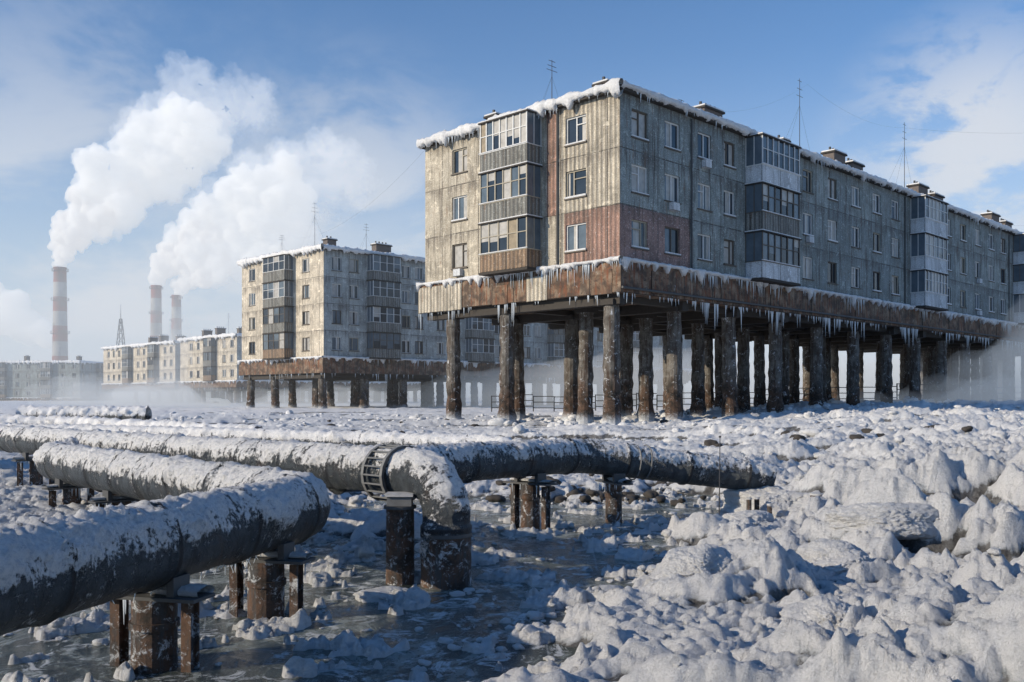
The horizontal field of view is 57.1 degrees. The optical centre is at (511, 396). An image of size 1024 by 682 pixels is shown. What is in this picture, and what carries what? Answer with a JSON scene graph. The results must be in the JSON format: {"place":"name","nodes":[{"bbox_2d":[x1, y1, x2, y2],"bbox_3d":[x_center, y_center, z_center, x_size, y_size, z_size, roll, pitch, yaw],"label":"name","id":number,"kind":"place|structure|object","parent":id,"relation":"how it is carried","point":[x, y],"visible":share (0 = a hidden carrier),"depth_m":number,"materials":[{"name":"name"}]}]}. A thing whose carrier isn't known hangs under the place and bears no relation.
{"place":"outdoors","nodes":[
{"label":"outdoors","id":0,"kind":"place"},
{"bbox_2d":[0,359,79,364],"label":"roof snow","id":1,"kind":"structure","parent":0,"point":[38,361],"depth_m":319.16,"materials":[{"name":"white snow"}]},
{"bbox_2d":[80,360,102,364],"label":"roof snow","id":2,"kind":"structure","parent":0,"point":[85,362],"depth_m":322.53,"materials":[{"name":"white snow"}]},
{"bbox_2d":[101,340,174,351],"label":"roof snow","id":3,"kind":"structure","parent":0,"point":[134,345],"depth_m":228.01,"materials":[{"name":"white snow"}]},
{"bbox_2d":[177,332,236,342],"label":"roof snow","id":4,"kind":"structure","parent":0,"point":[200,337],"depth_m":198.21,"materials":[{"name":"white snow"}]},
{"bbox_2d":[237,243,323,268],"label":"roof snow","id":5,"kind":"structure","parent":0,"point":[245,262],"depth_m":110.11,"materials":[{"name":"white snow"}]},
{"bbox_2d":[0,438,723,681],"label":"frozen water","id":6,"kind":"structure","parent":0,"point":[444,613],"depth_m":8.22,"materials":[{"name":"blue ice"}]},
{"bbox_2d":[0,436,330,673],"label":"insulated pipeline","id":7,"kind":"object","parent":6,"relation":"on","point":[166,535],"visible":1,"depth_m":6.97,"materials":[{"name":"metal"}]},
{"bbox_2d":[0,425,471,589],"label":"insulated pipeline","id":8,"kind":"object","parent":6,"relation":"on","point":[401,477],"visible":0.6,"depth_m":10.42,"materials":[{"name":"metal"}]},
{"bbox_2d":[0,422,512,445],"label":"insulated pipeline","id":9,"kind":"object","parent":6,"relation":"on","point":[375,437],"visible":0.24,"depth_m":26.99,"materials":[{"name":"metal"}]},
{"bbox_2d":[327,438,776,530],"bbox_3d":[0.812,1.500,13.991,8.056,1.800,1.564,0,0,-36],"label":"insulated pipeline","id":10,"kind":"object","parent":6,"relation":"on","point":[517,462],"visible":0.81,"depth_m":14.53,"materials":[{"name":"metal"}]},
{"bbox_2d":[719,436,720,514],"bbox_3d":[3.265,1.530,14.801,0.049,1.820,0.035,0,0,15],"label":"stake","id":11,"kind":"object","parent":6,"relation":"on","point":[719,476],"visible":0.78,"depth_m":14.79,"materials":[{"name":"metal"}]},
{"bbox_2d":[746,497,751,509],"bbox_3d":[3.750,1.915,14.900,0.092,0.630,0.092,0,0,0],"label":"pipe stub","id":12,"kind":"object","parent":6,"relation":"in","point":[748,503],"visible":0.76,"depth_m":14.87,"materials":[{"name":"brown metal"}]},
{"bbox_2d":[754,497,759,509],"bbox_3d":[3.900,1.896,15.000,0.092,0.580,0.092,0,0,0],"label":"pipe stub","id":13,"kind":"object","parent":6,"relation":"in","point":[756,503],"visible":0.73,"depth_m":14.96,"materials":[{"name":"black metal"}]},
{"bbox_2d":[767,503,772,513],"bbox_3d":[4.050,1.950,14.800,0.092,0.530,0.092,0,0,0],"label":"pipe stub","id":14,"kind":"object","parent":6,"relation":"in","point":[769,507],"visible":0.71,"depth_m":14.77,"materials":[{"name":"metal"}]},
{"bbox_2d":[322,244,424,262],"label":"roof snow","id":15,"kind":"structure","parent":0,"point":[357,250],"depth_m":108.76,"materials":[{"name":"white snow"}]},
{"bbox_2d":[0,396,1023,681],"bbox_3d":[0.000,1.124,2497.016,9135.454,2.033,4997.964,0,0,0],"label":"ground","id":16,"kind":"structure","parent":0,"point":[924,611],"depth_m":9.90,"materials":[{"name":"white snow"}]},
{"bbox_2d":[0,362,112,400],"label":"walls","id":17,"kind":"structure","parent":16,"relation":"on","point":[34,379],"depth_m":320.06,"materials":[{"name":"concrete"}]},
{"bbox_2d":[1,397,79,399],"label":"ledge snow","id":18,"kind":"structure","parent":17,"relation":"on","point":[59,398],"depth_m":319.05,"materials":[{"name":"white snow"}]},
{"bbox_2d":[0,362,104,397],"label":"balconies","id":19,"kind":"structure","parent":17,"relation":"on","point":[46,379],"depth_m":320.07,"materials":[{"name":"grey glass"}]},
{"bbox_2d":[15,364,90,395],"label":"windows","id":20,"kind":"structure","parent":17,"relation":"attached to","point":[62,383],"depth_m":319.90,"materials":[{"name":"grey glass"}]},
{"bbox_2d":[24,355,81,362],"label":"roof","id":21,"kind":"structure","parent":17,"relation":"on","point":[27,357],"depth_m":321.40,"materials":[{"name":"brick"}]},
{"bbox_2d":[80,397,113,399],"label":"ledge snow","id":22,"kind":"structure","parent":17,"relation":"on","point":[96,397],"depth_m":326.37,"materials":[{"name":"white snow"}]},
{"bbox_2d":[50,266,69,360],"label":"smokestack","id":23,"kind":"object","parent":16,"relation":"on","point":[59,333],"visible":0.77,"depth_m":497.13,"materials":[{"name":"concrete"}]},
{"bbox_2d":[16,404,151,419],"bbox_3d":[-23.000,0.988,50.666,7.020,1.116,1.162,0,0,3],"label":"insulated pipeline","id":24,"kind":"object","parent":16,"relation":"on","point":[133,412],"visible":0.48,"depth_m":50.30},
{"bbox_2d":[112,309,130,395],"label":"lattice tower","id":25,"kind":"structure","parent":16,"relation":"on","point":[121,323],"depth_m":449.75,"materials":[{"name":"metal"}]},
{"bbox_2d":[0,414,262,428],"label":"insulated pipeline","id":26,"kind":"object","parent":16,"relation":"on","point":[40,419],"visible":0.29,"depth_m":40.94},
{"bbox_2d":[149,285,163,398],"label":"smokestack","id":27,"kind":"object","parent":16,"relation":"on","point":[156,312],"visible":0.51,"depth_m":617.00,"materials":[{"name":"concrete"}]},
{"bbox_2d":[170,295,182,339],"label":"smokestack","id":28,"kind":"object","parent":16,"relation":"on","point":[176,325],"visible":0.46,"depth_m":617.37,"materials":[{"name":"concrete"}]},
{"bbox_2d":[134,390,267,402],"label":"piles","id":29,"kind":"object","parent":16,"relation":"on","point":[219,396],"visible":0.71,"depth_m":227.84,"materials":[{"name":"grey concrete"}]},
{"bbox_2d":[102,343,233,391],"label":"walls","id":30,"kind":"structure","parent":29,"relation":"on","point":[167,369],"depth_m":227.31,"materials":[{"name":"concrete"}]},
{"bbox_2d":[101,382,173,385],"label":"ledge snow","id":31,"kind":"structure","parent":30,"relation":"on","point":[146,383],"depth_m":227.51,"materials":[{"name":"white snow"}]},
{"bbox_2d":[121,344,158,383],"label":"balconies","id":32,"kind":"structure","parent":30,"relation":"on","point":[152,364],"depth_m":222.57,"materials":[{"name":"grey glass"}]},
{"bbox_2d":[107,346,172,380],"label":"windows","id":33,"kind":"structure","parent":30,"relation":"attached to","point":[171,363],"depth_m":228.88,"materials":[{"name":"grey glass"}]},
{"bbox_2d":[145,334,185,345],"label":"roof","id":34,"kind":"structure","parent":30,"relation":"on","point":[161,338],"depth_m":227.85,"materials":[{"name":"brick"}]},
{"bbox_2d":[162,391,307,399],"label":"walls","id":35,"kind":"structure","parent":16,"relation":"on","point":[166,394],"depth_m":439.72,"materials":[{"name":"concrete"}]},
{"bbox_2d":[185,389,416,403],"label":"piles","id":36,"kind":"object","parent":16,"relation":"on","point":[300,396],"visible":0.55,"depth_m":205.73,"materials":[{"name":"grey concrete"}]},
{"bbox_2d":[178,336,420,390],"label":"walls","id":37,"kind":"structure","parent":36,"relation":"on","point":[186,366],"depth_m":200.37,"materials":[{"name":"concrete"}]},
{"bbox_2d":[178,380,235,384],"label":"ledge snow","id":38,"kind":"structure","parent":37,"relation":"on","point":[221,381],"depth_m":197.44,"materials":[{"name":"white snow"}]},
{"bbox_2d":[189,340,233,377],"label":"windows","id":39,"kind":"structure","parent":37,"relation":"attached to","point":[224,359],"depth_m":194.25,"materials":[{"name":"grey glass"}]},
{"bbox_2d":[201,326,241,336],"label":"roof","id":40,"kind":"structure","parent":37,"relation":"on","point":[219,330],"depth_m":202.74,"materials":[{"name":"brick"}]},
{"bbox_2d":[181,380,347,392],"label":"icicles","id":41,"kind":"object","parent":37,"relation":"attached to","point":[236,381],"visible":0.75,"depth_m":197.44,"materials":[{"name":"white ice"}]},
{"bbox_2d":[203,337,386,381],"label":"balconies","id":42,"kind":"structure","parent":37,"relation":"on","point":[209,359],"depth_m":195.97,"materials":[{"name":"grey glass"}]},
{"bbox_2d":[237,380,420,385],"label":"ledge snow","id":43,"kind":"structure","parent":37,"relation":"on","point":[333,382],"depth_m":201.23,"materials":[{"name":"white snow"}]},
{"bbox_2d":[335,391,408,398],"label":"walls","id":44,"kind":"structure","parent":16,"relation":"on","point":[382,394],"depth_m":471.43,"materials":[{"name":"concrete"}]},
{"bbox_2d":[246,376,684,408],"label":"piles","id":45,"kind":"object","parent":16,"relation":"on","point":[322,398],"visible":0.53,"depth_m":120.95,"materials":[{"name":"grey concrete"}]},
{"bbox_2d":[239,249,691,383],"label":"walls","id":46,"kind":"structure","parent":45,"relation":"on","point":[320,304],"depth_m":112.77,"materials":[{"name":"concrete"}]},
{"bbox_2d":[237,356,323,364],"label":"ledge snow","id":47,"kind":"structure","parent":46,"relation":"on","point":[272,361],"depth_m":111.35,"materials":[{"name":"white snow"}]},
{"bbox_2d":[258,203,419,261],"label":"roof","id":48,"kind":"structure","parent":46,"relation":"on","point":[381,247],"depth_m":111.47,"materials":[{"name":"brick"}]},
{"bbox_2d":[239,359,657,384],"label":"icicles","id":49,"kind":"object","parent":46,"relation":"attached to","point":[390,374],"visible":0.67,"depth_m":111.41,"materials":[{"name":"white ice"}]},
{"bbox_2d":[262,254,639,367],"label":"balconies","id":50,"kind":"structure","parent":46,"relation":"on","point":[384,308],"depth_m":110.09,"materials":[{"name":"grey glass"}]},
{"bbox_2d":[248,257,662,363],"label":"windows","id":51,"kind":"structure","parent":46,"relation":"attached to","point":[336,314],"depth_m":113.30,"materials":[{"name":"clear glass"}]},
{"bbox_2d":[322,355,691,374],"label":"ledge snow","id":52,"kind":"structure","parent":46,"relation":"on","point":[414,361],"depth_m":115.86,"materials":[{"name":"white snow"}]},
{"bbox_2d":[3,457,1016,681],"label":"ice chunks","id":53,"kind":"object","parent":16,"relation":"on","point":[366,551],"visible":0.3,"depth_m":9.60,"materials":[{"name":"white ice"}]},
{"bbox_2d":[197,417,972,505],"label":"rocks","id":54,"kind":"object","parent":16,"relation":"on","point":[631,497],"visible":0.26,"depth_m":18.41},
{"bbox_2d":[353,485,938,628],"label":"snow boulders","id":55,"kind":"object","parent":16,"relation":"on","point":[907,521],"visible":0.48,"depth_m":9.72,"materials":[{"name":"white snow"}]},
{"bbox_2d":[442,298,1023,424],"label":"piles","id":56,"kind":"object","parent":16,"relation":"on","point":[938,367],"visible":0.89,"depth_m":64.31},
{"bbox_2d":[418,93,1023,356],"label":"walls","id":57,"kind":"structure","parent":56,"relation":"on","point":[607,155],"depth_m":58.11,"materials":[{"name":"concrete"}]},
{"bbox_2d":[416,255,622,291],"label":"ledge snow","id":58,"kind":"structure","parent":57,"relation":"on","point":[477,279],"depth_m":53.75,"materials":[{"name":"white snow"}]},
{"bbox_2d":[422,60,1014,234],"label":"roof","id":59,"kind":"structure","parent":57,"relation":"on","point":[840,156],"depth_m":67.22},
{"bbox_2d":[419,86,1023,350],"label":"icicles","id":60,"kind":"object","parent":57,"relation":"attached to","point":[903,329],"visible":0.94,"depth_m":59.34,"materials":[{"name":"white ice"}]},
{"bbox_2d":[450,109,1006,315],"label":"windows","id":61,"kind":"structure","parent":57,"relation":"attached to","point":[576,184],"depth_m":57.55,"materials":[{"name":"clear glass"}]},
{"bbox_2d":[478,108,1023,325],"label":"balconies","id":62,"kind":"structure","parent":57,"relation":"on","point":[509,174],"depth_m":58.37,"materials":[{"name":"grey glass"}]},
{"bbox_2d":[619,256,1023,329],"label":"ledge snow","id":63,"kind":"structure","parent":57,"relation":"on","point":[700,273],"depth_m":63.55,"materials":[{"name":"white snow"}]},
{"bbox_2d":[491,383,1023,411],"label":"fence","id":64,"kind":"object","parent":16,"relation":"on","point":[838,393],"visible":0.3,"depth_m":92.42,"materials":[{"name":"metal"}]},
{"bbox_2d":[0,0,1023,396],"label":"sky","id":65,"kind":"structure","parent":0,"point":[170,144],"materials":[{"name":"blue"}]},
{"bbox_2d":[416,78,622,148],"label":"roof snow","id":66,"kind":"structure","parent":0,"point":[611,85],"depth_m":53.12,"materials":[{"name":"white snow"}]},
{"bbox_2d":[619,80,1023,234],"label":"roof snow","id":67,"kind":"structure","parent":0,"point":[744,130],"depth_m":64.01,"materials":[{"name":"white snow"}]}
]}

